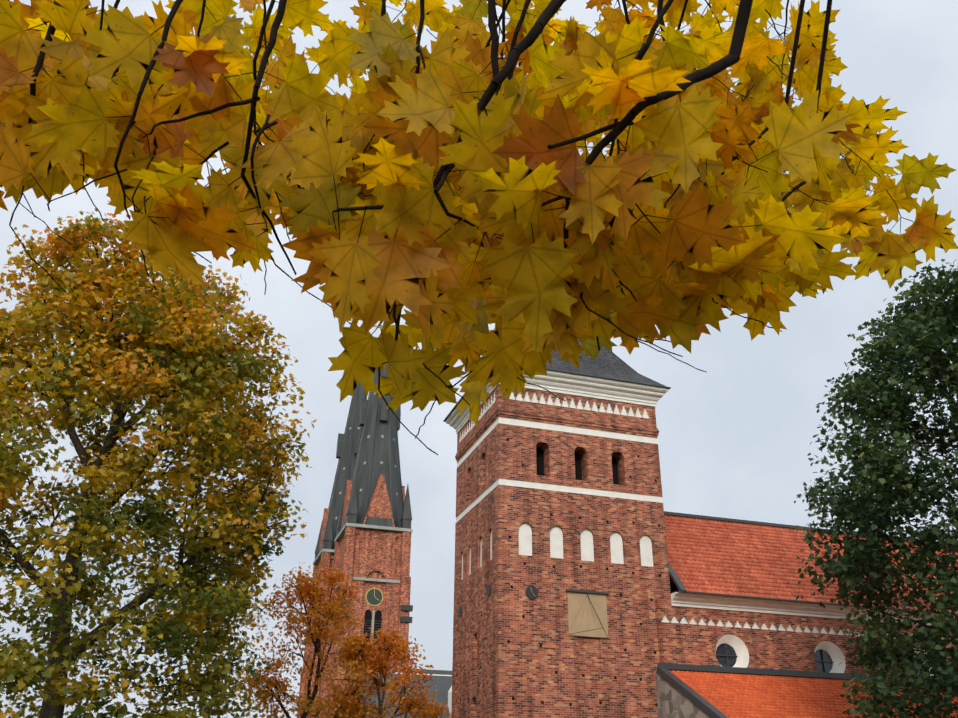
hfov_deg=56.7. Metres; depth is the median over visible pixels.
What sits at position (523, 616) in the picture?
tower putlog holes
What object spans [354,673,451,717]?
deanery roof
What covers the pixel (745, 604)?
nave cornice
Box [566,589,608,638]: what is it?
tower sundial
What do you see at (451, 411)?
tower roof eave
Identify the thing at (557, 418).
decorative frieze
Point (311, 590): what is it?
orange tree foliage
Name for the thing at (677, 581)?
nave roof flashings
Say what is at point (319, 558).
cathedral tower trim
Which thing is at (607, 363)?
tower roof
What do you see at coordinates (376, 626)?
cathedral tower trim
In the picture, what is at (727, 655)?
nave oculus mullions
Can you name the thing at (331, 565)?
cathedral tower
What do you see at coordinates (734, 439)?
sky
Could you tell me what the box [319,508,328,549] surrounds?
cathedral tower gables
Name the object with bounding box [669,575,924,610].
nave roof underlay
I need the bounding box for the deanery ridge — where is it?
[378,672,451,675]
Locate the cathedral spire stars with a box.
[355,393,397,495]
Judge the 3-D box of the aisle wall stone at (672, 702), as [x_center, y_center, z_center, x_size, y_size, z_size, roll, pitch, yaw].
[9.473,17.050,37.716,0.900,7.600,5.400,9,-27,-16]
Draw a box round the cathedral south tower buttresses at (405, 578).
[318,526,410,716]
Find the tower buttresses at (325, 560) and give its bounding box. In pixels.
[297,552,330,717]
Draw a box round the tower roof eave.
[443,368,670,421]
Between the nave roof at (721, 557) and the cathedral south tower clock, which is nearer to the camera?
the nave roof at (721, 557)
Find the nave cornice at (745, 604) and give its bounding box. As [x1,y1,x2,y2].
[671,592,954,625]
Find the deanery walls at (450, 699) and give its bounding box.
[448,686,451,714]
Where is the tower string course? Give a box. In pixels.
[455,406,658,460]
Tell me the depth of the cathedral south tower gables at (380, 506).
205.99 m
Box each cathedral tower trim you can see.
[303,549,334,644]
[326,523,412,663]
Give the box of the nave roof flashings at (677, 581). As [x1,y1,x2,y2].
[664,511,956,614]
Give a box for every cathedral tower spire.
[316,382,366,561]
[338,321,403,538]
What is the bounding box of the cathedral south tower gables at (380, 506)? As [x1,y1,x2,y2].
[342,474,404,526]
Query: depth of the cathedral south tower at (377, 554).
198.66 m
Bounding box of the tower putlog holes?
[456,435,660,705]
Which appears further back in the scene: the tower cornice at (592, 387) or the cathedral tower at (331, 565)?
the cathedral tower at (331, 565)
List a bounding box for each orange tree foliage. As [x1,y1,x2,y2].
[233,562,384,717]
[321,625,450,717]
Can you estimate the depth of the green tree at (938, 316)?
33.69 m
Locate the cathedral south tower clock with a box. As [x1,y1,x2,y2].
[365,588,382,605]
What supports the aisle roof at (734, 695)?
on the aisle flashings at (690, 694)
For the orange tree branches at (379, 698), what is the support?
on the ground
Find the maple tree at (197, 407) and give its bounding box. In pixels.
[0,201,316,717]
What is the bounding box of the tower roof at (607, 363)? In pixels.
[546,338,666,386]
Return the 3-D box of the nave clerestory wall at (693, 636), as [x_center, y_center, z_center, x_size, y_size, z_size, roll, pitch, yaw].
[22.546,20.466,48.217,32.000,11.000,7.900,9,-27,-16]
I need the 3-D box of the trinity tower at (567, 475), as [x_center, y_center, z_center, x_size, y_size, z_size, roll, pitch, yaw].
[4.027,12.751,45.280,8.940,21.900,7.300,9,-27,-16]
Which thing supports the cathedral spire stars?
attached to the cathedral tower spire at (377, 419)
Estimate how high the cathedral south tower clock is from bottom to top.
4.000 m
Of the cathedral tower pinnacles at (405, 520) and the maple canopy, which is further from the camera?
the cathedral tower pinnacles at (405, 520)
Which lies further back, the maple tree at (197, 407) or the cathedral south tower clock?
the cathedral south tower clock
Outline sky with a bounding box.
[0,0,957,717]
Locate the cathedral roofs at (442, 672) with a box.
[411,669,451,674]
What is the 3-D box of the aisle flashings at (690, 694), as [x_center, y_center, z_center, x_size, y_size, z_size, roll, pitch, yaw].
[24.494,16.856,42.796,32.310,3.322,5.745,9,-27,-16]
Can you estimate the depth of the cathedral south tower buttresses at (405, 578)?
197.43 m
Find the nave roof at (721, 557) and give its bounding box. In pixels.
[664,515,957,612]
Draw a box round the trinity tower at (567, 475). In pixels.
[451,384,670,717]
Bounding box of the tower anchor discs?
[458,585,537,616]
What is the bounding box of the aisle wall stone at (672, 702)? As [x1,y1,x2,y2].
[655,673,710,717]
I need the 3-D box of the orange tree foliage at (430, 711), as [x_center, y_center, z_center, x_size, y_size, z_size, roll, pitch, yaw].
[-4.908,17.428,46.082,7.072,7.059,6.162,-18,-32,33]
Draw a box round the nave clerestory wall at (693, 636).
[654,598,957,678]
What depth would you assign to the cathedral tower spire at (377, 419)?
213.21 m
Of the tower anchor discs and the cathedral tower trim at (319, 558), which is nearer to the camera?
the tower anchor discs
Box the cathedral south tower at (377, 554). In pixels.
[326,528,401,717]
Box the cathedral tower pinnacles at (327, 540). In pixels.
[315,507,332,558]
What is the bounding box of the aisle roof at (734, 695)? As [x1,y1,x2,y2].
[668,669,957,717]
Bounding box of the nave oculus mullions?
[716,643,915,674]
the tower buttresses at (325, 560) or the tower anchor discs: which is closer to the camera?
the tower anchor discs
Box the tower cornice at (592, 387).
[445,370,668,433]
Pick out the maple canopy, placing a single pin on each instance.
(576, 80)
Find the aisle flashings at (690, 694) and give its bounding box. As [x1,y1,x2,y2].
[656,663,939,717]
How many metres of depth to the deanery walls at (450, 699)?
129.04 m
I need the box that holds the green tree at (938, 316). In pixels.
[787,259,957,717]
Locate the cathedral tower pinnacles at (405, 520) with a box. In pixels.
[336,476,411,536]
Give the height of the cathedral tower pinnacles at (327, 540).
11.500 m
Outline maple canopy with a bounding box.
[0,0,957,454]
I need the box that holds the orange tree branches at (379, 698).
[342,639,439,717]
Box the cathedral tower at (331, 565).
[305,553,333,716]

